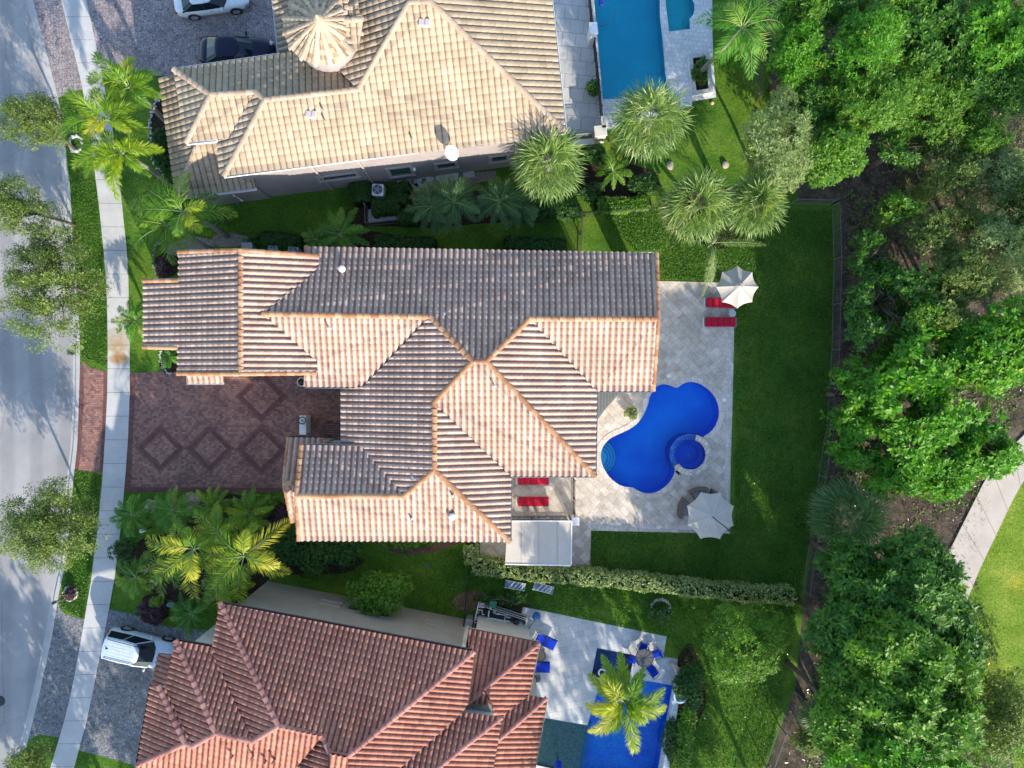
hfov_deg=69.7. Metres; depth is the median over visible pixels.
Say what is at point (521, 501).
sun lounger
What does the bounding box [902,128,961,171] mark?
broadleaf tree
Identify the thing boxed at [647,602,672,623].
shrub
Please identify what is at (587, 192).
shrub
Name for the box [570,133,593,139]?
railing
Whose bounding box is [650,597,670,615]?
stone ring
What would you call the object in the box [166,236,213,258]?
mulch bed
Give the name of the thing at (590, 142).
parapet
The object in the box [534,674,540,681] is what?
side table
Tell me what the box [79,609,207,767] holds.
driveway
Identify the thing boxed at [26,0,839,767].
ground
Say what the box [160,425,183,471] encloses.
driveway diamond line
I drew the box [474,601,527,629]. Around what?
pool equipment
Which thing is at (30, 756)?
street tree
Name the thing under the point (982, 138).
broadleaf tree
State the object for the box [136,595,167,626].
shrub
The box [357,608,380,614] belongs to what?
window
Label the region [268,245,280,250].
air conditioner
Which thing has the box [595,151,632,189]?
palm
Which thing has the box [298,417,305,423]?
planter
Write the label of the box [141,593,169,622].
mulch bed
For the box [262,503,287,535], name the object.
shrub
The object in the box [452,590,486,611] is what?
gravel bed
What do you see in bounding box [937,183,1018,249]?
olive tree
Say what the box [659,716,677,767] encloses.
shrub
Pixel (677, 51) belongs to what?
raised deck
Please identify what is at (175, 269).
mulch bed
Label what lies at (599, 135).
pillar
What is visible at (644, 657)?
garden table
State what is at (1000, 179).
broadleaf tree
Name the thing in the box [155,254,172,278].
shrub
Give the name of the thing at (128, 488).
driveway border
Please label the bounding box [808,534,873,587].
broadleaf tree
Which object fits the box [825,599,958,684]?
broadleaf tree
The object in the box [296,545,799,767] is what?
grass
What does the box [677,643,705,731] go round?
mulch bed
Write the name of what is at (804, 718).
shrub
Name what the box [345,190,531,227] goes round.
mulch bed
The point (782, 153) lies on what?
olive tree
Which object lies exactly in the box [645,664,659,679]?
garden chair
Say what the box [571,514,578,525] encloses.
pillar
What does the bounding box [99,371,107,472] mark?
driveway border
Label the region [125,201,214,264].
queen palm
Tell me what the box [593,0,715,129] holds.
pool deck
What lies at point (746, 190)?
fan palm
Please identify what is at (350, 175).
window
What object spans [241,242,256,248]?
utility box
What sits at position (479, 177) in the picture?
slab path
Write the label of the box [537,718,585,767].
pool shelf
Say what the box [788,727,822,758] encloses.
woodland shrub
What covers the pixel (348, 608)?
window
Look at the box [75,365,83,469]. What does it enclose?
driveway border
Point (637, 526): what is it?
terrace border
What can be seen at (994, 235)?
broadleaf tree
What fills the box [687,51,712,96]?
planter bed
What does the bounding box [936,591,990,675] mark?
broadleaf tree
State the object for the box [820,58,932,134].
broadleaf tree
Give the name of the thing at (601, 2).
pool cleaner
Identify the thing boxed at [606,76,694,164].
fan palm
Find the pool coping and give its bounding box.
[597,377,723,498]
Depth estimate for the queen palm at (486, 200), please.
44.22 m
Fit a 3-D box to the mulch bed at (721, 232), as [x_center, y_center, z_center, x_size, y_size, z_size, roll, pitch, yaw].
[13.880,-11.301,48.389,6.049,0.001,4.528,-24,90,0]
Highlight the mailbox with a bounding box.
[167,599,178,606]
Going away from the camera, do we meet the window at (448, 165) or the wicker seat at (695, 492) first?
the window at (448, 165)
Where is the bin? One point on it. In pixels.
(493, 604)
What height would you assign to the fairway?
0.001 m
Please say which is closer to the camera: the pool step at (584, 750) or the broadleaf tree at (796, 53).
the broadleaf tree at (796, 53)
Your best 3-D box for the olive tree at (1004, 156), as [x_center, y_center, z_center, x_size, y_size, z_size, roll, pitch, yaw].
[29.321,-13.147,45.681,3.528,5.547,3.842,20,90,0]
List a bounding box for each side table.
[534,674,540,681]
[728,310,735,316]
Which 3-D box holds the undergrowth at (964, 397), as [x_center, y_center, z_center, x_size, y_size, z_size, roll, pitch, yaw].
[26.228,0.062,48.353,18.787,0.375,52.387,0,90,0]
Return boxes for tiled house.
[135,581,547,767]
[142,245,659,543]
[158,0,566,204]
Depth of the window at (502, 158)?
46.30 m
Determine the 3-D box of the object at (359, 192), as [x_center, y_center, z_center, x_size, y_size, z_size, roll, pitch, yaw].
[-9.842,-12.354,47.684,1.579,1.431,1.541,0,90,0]
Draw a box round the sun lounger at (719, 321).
[703,317,735,326]
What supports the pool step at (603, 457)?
in the pool basin at (642, 464)
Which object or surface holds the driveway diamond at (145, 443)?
on the driveway at (181, 411)
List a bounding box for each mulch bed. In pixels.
[119,527,270,603]
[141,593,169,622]
[151,91,169,173]
[155,253,178,277]
[159,354,177,373]
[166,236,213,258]
[183,493,288,538]
[210,233,249,246]
[242,544,364,573]
[303,231,400,247]
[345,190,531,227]
[486,601,532,612]
[571,160,659,198]
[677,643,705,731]
[680,186,764,248]
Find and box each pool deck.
[553,0,601,133]
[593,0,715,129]
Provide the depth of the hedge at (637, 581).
46.82 m
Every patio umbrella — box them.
[687,492,733,538]
[716,266,757,307]
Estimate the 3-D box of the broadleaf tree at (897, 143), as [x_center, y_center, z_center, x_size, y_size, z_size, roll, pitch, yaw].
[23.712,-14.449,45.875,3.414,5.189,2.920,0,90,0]
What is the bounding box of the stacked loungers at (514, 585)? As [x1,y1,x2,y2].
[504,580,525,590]
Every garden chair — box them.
[626,652,635,665]
[637,640,650,649]
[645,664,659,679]
[649,646,664,660]
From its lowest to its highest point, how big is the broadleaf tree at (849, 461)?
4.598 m
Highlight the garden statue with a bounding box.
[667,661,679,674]
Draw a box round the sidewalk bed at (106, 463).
[68,27,129,743]
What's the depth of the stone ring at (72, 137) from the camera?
48.31 m
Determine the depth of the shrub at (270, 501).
47.42 m
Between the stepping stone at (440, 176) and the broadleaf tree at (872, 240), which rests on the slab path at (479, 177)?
the stepping stone at (440, 176)
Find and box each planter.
[297,377,303,386]
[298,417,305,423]
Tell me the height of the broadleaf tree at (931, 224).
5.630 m
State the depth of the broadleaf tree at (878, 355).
44.82 m
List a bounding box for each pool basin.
[546,680,671,767]
[592,648,632,683]
[594,0,666,98]
[607,382,718,492]
[666,0,694,29]
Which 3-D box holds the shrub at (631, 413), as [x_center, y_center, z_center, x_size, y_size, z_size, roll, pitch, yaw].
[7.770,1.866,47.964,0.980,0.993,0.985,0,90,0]
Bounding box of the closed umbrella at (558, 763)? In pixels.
[555,752,561,767]
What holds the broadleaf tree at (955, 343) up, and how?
on the woodland floor
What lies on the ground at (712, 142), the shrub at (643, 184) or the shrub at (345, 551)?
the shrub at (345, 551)
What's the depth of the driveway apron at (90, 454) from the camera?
48.39 m
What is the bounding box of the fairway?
[958,481,1023,767]
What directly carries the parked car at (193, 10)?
on the driveway at (161, 37)
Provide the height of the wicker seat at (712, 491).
0.730 m
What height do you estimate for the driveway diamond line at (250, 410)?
0.001 m
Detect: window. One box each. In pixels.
[315,171,361,182]
[345,603,359,612]
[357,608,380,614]
[375,610,391,618]
[385,165,416,178]
[433,160,458,170]
[488,153,509,163]
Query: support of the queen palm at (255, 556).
on the ground at (712, 142)
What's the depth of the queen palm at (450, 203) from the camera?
44.19 m
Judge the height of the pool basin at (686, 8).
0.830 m
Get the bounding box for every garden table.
[537,649,545,661]
[635,649,653,666]
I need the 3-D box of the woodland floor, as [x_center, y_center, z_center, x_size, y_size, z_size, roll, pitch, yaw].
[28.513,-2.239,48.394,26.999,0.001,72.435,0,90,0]
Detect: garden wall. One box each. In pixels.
[299,415,310,434]
[330,440,339,443]
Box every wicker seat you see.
[677,497,689,518]
[688,487,708,499]
[710,489,725,499]
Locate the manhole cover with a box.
[0,696,4,705]
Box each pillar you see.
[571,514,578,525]
[587,22,597,45]
[592,125,606,143]
[599,115,607,127]
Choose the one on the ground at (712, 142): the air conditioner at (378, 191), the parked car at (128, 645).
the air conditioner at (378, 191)
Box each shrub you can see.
[59,585,76,601]
[107,537,138,561]
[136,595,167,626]
[148,594,164,607]
[151,122,170,183]
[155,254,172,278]
[199,582,251,599]
[203,568,231,590]
[242,233,305,244]
[249,491,281,518]
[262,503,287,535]
[268,527,302,563]
[279,541,335,575]
[321,541,364,566]
[342,570,413,617]
[379,541,426,551]
[473,592,528,605]
[575,181,605,204]
[581,144,605,165]
[585,78,598,97]
[623,406,637,419]
[626,170,659,199]
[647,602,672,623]
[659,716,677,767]
[671,659,705,713]
[674,703,696,766]
[690,55,708,84]
[718,23,752,70]
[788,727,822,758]
[794,695,821,736]
[959,719,1021,767]
[972,660,1023,728]
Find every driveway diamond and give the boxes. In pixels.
[136,424,184,472]
[185,424,234,472]
[235,376,287,422]
[235,423,284,475]
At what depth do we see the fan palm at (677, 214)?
42.66 m
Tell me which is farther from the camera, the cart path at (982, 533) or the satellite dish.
the cart path at (982, 533)
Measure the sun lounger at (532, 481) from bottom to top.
0.476 m
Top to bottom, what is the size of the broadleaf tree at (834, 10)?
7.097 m
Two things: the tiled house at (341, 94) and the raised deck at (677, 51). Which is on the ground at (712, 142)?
the tiled house at (341, 94)
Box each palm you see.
[57,84,149,147]
[70,127,173,200]
[86,49,164,121]
[109,493,151,537]
[111,297,143,341]
[114,548,157,599]
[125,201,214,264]
[127,170,237,245]
[139,541,194,598]
[145,523,229,601]
[146,486,199,537]
[159,350,177,367]
[170,588,217,638]
[192,485,238,527]
[192,501,248,562]
[201,545,256,609]
[203,517,292,604]
[207,208,234,233]
[223,486,274,537]
[300,224,333,246]
[313,207,369,247]
[404,179,458,234]
[429,173,482,234]
[469,175,530,230]
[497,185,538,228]
[508,123,587,206]
[584,651,667,754]
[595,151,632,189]
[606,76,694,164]
[656,163,738,244]
[693,0,785,79]
[699,226,765,294]
[722,168,789,239]
[804,472,895,552]
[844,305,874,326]
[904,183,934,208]
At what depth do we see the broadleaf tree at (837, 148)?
43.17 m
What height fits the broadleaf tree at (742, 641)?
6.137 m
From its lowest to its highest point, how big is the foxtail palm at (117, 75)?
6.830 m
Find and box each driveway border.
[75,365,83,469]
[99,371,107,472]
[125,373,283,492]
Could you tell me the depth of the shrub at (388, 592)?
45.68 m
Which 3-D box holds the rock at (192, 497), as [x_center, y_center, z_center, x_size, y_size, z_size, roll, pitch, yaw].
[-21.047,7.698,48.247,1.084,0.692,1.113,34,90,0]
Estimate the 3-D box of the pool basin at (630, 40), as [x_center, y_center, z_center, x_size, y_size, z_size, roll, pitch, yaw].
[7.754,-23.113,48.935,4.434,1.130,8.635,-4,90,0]
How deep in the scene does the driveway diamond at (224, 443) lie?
48.39 m
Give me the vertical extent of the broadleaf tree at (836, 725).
9.784 m
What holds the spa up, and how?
in the pool basin at (642, 464)
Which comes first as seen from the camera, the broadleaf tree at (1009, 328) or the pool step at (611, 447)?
the broadleaf tree at (1009, 328)
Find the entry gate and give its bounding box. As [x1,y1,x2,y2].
[324,421,339,436]
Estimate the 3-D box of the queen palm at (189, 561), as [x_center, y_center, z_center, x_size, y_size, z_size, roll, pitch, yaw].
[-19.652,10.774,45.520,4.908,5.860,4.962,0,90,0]
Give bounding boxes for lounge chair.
[534,631,557,650]
[535,661,549,672]
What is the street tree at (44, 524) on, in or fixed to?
on the ground at (712, 142)
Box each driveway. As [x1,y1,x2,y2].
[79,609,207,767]
[87,0,285,75]
[131,372,339,487]
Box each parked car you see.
[101,626,175,671]
[174,0,250,20]
[199,31,275,63]
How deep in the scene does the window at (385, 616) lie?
45.90 m
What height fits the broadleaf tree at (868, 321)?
5.947 m
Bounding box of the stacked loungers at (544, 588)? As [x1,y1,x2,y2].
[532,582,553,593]
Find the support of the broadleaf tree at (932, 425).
on the woodland floor
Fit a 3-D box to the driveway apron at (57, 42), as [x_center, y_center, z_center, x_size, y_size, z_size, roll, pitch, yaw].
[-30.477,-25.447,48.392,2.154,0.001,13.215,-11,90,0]
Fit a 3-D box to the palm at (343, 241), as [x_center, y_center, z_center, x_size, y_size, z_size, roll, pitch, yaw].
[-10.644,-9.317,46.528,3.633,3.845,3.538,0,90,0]
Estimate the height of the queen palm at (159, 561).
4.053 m
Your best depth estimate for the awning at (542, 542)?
45.50 m
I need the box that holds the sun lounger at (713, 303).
[704,298,736,308]
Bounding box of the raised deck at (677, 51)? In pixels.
[664,29,712,79]
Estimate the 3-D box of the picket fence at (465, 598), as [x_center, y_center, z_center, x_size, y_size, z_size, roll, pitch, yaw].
[-2.974,13.828,47.617,0.106,1.605,3.256,5,90,0]
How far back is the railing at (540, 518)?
47.63 m
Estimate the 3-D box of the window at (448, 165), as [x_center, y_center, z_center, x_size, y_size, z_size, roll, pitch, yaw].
[-4.137,-13.758,46.336,1.553,1.299,0.130,-7,90,0]
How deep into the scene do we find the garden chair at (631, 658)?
47.93 m
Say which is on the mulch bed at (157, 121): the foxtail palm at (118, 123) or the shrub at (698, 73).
the foxtail palm at (118, 123)
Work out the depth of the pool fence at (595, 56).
47.68 m
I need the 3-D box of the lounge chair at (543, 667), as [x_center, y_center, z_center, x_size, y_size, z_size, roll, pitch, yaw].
[1.739,18.481,47.998,1.551,0.779,0.800,2,90,0]
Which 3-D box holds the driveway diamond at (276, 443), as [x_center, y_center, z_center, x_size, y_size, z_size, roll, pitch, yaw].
[-16.495,4.313,48.386,2.468,0.001,2.468,45,90,0]
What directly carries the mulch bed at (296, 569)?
on the ground at (712, 142)
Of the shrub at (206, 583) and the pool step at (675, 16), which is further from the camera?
the pool step at (675, 16)
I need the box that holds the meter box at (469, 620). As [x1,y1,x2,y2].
[464,614,472,626]
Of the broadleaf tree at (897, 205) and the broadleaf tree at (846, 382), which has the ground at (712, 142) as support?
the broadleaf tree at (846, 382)
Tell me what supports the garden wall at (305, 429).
on the driveway at (181, 411)
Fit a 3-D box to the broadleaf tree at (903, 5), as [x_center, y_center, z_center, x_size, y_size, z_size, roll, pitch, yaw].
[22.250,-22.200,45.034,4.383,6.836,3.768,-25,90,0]
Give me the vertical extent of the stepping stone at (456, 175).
0.050 m
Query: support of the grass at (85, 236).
on the ground at (712, 142)
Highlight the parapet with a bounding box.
[569,138,594,147]
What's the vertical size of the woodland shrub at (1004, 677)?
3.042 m
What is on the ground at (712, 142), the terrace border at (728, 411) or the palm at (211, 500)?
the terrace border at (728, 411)
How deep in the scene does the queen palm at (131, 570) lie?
45.79 m
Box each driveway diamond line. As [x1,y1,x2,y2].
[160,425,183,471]
[186,425,233,471]
[236,376,286,421]
[236,424,284,474]
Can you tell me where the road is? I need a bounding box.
[0,0,72,767]
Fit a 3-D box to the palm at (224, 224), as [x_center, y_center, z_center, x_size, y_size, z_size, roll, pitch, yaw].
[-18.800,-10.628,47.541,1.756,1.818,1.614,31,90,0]
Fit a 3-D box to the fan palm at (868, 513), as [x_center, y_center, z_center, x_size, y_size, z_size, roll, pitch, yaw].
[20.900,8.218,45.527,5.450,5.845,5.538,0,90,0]
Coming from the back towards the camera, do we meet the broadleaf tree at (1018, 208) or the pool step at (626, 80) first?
the pool step at (626, 80)
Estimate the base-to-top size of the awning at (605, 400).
3.112 m
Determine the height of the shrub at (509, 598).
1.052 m
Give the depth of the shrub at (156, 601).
47.51 m
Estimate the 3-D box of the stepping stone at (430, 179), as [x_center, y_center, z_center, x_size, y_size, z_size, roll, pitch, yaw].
[-5.548,-13.402,48.380,0.750,0.050,0.525,6,90,0]
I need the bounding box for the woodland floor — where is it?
[764,0,1023,767]
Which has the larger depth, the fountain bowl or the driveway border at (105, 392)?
the driveway border at (105, 392)
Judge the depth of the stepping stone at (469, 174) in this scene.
48.35 m
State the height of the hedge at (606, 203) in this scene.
1.187 m
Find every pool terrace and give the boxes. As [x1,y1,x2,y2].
[480,281,734,566]
[521,607,677,767]
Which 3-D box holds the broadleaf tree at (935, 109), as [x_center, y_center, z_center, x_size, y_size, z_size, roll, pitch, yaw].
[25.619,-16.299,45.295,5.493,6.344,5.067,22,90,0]
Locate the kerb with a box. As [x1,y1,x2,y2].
[15,0,79,759]
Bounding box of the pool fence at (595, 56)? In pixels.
[588,0,602,119]
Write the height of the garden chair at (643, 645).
0.968 m
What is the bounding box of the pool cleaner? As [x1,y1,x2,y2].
[598,0,615,25]
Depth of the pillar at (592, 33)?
46.75 m
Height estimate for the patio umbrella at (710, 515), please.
3.143 m
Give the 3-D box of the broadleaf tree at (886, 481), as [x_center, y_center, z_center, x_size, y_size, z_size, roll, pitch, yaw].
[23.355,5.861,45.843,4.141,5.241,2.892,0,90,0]
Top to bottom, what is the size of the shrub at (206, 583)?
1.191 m
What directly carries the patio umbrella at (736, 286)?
on the pool terrace at (690, 345)
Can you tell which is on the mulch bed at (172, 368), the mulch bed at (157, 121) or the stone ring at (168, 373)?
the stone ring at (168, 373)
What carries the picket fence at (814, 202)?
on the ground at (712, 142)
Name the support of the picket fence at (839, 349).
on the ground at (712, 142)
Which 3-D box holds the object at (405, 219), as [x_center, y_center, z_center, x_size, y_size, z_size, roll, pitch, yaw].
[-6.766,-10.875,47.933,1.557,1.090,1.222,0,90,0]
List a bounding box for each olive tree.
[739,84,818,193]
[912,240,975,290]
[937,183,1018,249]
[962,144,1023,193]
[973,242,1023,306]
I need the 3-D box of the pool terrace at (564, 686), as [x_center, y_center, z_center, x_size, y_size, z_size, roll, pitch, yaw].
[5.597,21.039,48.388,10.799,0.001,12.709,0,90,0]
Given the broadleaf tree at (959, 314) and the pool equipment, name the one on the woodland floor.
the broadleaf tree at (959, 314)
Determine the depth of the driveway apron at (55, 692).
48.39 m
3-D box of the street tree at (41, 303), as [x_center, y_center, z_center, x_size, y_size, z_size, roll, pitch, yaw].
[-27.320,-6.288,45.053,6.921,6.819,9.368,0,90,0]
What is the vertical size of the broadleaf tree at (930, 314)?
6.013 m
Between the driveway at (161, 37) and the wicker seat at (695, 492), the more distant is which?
the driveway at (161, 37)
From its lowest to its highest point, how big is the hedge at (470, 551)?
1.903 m
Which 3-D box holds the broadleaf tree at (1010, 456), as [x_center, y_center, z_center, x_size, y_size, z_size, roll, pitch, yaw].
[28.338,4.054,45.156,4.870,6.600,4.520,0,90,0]
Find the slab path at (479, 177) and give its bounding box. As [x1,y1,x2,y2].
[369,171,495,226]
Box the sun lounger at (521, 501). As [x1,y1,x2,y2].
[516,496,549,506]
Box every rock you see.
[144,499,155,512]
[184,493,199,508]
[666,161,672,169]
[722,161,728,168]
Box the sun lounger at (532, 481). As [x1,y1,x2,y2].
[516,478,549,484]
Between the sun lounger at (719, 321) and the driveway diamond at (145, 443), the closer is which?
the sun lounger at (719, 321)
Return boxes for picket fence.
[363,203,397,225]
[463,570,468,626]
[580,213,583,250]
[585,207,653,216]
[754,39,763,99]
[765,690,802,767]
[790,198,840,204]
[802,201,842,596]
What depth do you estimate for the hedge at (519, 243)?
47.50 m
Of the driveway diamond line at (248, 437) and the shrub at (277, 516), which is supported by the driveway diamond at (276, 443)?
the driveway diamond line at (248, 437)
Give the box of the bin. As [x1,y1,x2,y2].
[489,600,496,607]
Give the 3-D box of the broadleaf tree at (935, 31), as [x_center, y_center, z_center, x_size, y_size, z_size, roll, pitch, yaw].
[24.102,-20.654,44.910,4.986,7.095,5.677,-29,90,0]
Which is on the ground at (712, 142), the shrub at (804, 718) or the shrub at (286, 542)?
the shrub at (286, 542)
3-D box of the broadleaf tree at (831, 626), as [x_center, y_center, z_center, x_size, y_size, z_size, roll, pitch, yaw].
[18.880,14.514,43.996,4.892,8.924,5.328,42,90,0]
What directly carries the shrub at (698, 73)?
in the planter bed at (697, 89)
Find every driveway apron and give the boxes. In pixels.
[29,601,83,738]
[33,0,81,97]
[79,362,105,471]
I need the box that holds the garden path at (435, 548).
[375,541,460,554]
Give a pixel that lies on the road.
(36, 397)
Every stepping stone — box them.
[414,179,426,187]
[422,177,433,184]
[435,175,447,182]
[446,173,458,179]
[463,171,474,177]
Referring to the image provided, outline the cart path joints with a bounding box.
[956,470,1020,584]
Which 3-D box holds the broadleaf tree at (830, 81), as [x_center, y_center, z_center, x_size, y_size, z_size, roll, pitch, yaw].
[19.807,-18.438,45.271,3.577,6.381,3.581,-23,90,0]
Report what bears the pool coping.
on the pool terrace at (690, 345)
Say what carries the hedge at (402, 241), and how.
on the ground at (712, 142)
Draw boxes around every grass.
[59,99,107,365]
[60,470,100,619]
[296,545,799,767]
[589,205,834,594]
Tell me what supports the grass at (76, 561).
on the ground at (712, 142)
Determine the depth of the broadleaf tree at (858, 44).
41.73 m
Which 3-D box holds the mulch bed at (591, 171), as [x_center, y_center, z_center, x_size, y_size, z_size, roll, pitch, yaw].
[6.710,-13.497,48.390,6.073,0.001,2.659,0,90,0]
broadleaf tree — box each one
[701,598,795,686]
[764,16,829,101]
[771,0,829,52]
[774,0,863,32]
[780,74,838,133]
[785,659,877,760]
[797,589,879,690]
[798,117,870,189]
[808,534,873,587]
[816,633,988,760]
[817,687,948,767]
[818,52,868,107]
[819,365,875,426]
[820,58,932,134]
[822,0,912,90]
[824,406,875,459]
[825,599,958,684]
[826,522,971,637]
[829,404,899,471]
[843,228,898,286]
[843,252,942,352]
[843,322,912,384]
[854,316,1012,484]
[858,0,937,39]
[860,457,922,501]
[868,121,928,171]
[869,40,940,94]
[869,185,927,230]
[873,445,961,487]
[883,290,958,346]
[884,0,979,80]
[893,73,988,152]
[897,204,958,256]
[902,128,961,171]
[916,461,977,503]
[917,144,986,199]
[923,246,1008,307]
[923,314,1023,392]
[927,755,975,767]
[929,677,987,761]
[930,36,1008,114]
[930,283,979,331]
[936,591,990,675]
[939,106,1017,157]
[946,416,1023,483]
[956,0,1023,74]
[956,52,1023,131]
[956,207,1023,267]
[962,293,1023,388]
[966,149,1023,210]
[970,169,1023,250]
[972,677,1023,763]
[1001,6,1023,100]
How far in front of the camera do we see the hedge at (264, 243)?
47.59 m
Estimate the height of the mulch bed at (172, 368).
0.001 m
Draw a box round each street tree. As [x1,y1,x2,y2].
[0,87,77,152]
[0,173,75,237]
[0,199,117,356]
[0,474,110,575]
[2,738,55,767]
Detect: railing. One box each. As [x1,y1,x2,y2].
[512,516,571,519]
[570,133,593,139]
[573,478,575,515]
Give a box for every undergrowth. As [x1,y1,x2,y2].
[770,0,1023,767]
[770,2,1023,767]
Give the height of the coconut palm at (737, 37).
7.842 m
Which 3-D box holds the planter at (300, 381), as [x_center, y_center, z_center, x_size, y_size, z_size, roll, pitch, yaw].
[-13.604,-0.129,47.905,0.600,0.970,0.600,0,90,0]
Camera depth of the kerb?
48.39 m
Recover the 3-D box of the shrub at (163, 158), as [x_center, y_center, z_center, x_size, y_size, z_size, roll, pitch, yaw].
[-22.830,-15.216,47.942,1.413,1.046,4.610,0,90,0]
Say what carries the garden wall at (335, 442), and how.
on the driveway at (181, 411)
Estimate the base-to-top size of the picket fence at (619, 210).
1.305 m
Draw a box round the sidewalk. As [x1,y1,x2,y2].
[50,0,129,767]
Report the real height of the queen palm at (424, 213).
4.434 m
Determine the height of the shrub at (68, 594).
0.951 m
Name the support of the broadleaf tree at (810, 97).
on the woodland floor
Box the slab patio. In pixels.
[368,209,395,222]
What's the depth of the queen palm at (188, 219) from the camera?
42.43 m
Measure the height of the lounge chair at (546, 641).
0.779 m
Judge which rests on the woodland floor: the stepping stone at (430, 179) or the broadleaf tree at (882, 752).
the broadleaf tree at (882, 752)
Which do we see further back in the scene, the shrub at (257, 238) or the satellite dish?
the shrub at (257, 238)
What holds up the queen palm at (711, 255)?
on the mulch bed at (721, 232)
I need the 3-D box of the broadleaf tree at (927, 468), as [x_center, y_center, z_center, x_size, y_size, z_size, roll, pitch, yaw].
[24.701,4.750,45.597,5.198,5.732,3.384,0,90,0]
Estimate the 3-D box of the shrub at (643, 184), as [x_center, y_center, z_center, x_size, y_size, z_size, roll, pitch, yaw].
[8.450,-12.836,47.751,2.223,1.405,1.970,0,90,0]
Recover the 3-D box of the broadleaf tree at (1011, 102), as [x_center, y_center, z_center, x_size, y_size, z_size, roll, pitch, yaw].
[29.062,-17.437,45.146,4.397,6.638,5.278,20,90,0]
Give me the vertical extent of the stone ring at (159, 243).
0.106 m
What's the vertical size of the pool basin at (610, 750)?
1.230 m
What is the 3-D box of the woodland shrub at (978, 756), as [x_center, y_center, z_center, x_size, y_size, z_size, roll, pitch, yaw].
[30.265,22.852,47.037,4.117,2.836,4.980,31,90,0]
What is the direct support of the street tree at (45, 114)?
on the ground at (712, 142)
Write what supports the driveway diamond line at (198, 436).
on the driveway diamond at (224, 443)
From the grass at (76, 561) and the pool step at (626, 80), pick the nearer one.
the grass at (76, 561)
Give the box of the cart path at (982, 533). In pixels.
[945,434,1023,601]
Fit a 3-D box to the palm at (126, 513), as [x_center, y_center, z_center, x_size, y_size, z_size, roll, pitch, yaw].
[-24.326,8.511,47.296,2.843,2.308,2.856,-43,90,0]
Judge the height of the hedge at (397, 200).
1.373 m
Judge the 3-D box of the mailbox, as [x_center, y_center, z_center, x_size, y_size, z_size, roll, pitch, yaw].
[-21.965,14.187,47.790,0.485,1.220,0.240,-15,90,0]
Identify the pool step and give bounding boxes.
[579,719,590,767]
[601,75,662,81]
[601,450,606,464]
[602,76,663,83]
[602,79,665,98]
[602,447,609,467]
[604,444,612,470]
[605,442,614,472]
[666,0,683,30]
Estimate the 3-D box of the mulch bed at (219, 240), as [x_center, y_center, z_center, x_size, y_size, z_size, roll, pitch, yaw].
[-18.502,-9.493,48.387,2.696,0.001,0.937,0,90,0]
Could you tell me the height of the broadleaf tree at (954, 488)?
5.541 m
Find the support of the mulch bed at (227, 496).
on the ground at (712, 142)
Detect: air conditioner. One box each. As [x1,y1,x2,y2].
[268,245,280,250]
[288,246,301,251]
[371,184,385,198]
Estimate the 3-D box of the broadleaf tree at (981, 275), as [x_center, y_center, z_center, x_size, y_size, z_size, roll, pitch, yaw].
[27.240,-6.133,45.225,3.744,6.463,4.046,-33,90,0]
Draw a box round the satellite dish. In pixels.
[445,145,457,160]
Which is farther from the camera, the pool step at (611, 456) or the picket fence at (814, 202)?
the pool step at (611, 456)
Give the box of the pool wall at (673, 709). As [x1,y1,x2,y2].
[661,683,688,767]
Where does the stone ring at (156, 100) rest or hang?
on the mulch bed at (157, 121)
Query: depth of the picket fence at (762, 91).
47.63 m
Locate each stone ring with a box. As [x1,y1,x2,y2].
[62,586,78,601]
[68,134,82,152]
[148,92,162,174]
[152,242,160,276]
[158,350,170,374]
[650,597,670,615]
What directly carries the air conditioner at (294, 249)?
on the ground at (712, 142)
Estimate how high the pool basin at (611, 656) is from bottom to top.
0.930 m
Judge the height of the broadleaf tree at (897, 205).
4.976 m
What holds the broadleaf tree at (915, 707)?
on the woodland floor
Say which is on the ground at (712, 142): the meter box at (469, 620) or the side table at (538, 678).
the meter box at (469, 620)
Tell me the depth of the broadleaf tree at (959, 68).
42.57 m
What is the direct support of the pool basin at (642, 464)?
in the ground at (712, 142)
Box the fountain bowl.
[671,692,685,704]
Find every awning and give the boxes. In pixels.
[505,514,571,565]
[598,393,618,417]
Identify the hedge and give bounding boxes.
[258,229,304,250]
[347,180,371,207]
[370,180,413,218]
[374,234,436,248]
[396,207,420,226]
[462,541,479,565]
[470,553,797,606]
[503,234,566,250]
[521,202,581,224]
[595,193,651,215]
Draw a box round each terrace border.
[591,523,692,529]
[724,308,732,532]
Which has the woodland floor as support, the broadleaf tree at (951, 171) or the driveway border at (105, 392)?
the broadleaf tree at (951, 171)
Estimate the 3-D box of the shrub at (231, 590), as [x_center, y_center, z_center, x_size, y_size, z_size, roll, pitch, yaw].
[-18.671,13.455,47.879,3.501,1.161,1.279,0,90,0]
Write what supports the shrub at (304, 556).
on the mulch bed at (296, 569)
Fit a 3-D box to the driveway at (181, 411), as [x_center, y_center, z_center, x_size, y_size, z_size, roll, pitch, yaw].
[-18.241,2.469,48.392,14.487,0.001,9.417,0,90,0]
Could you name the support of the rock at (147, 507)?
on the ground at (712, 142)
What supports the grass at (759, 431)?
on the ground at (712, 142)

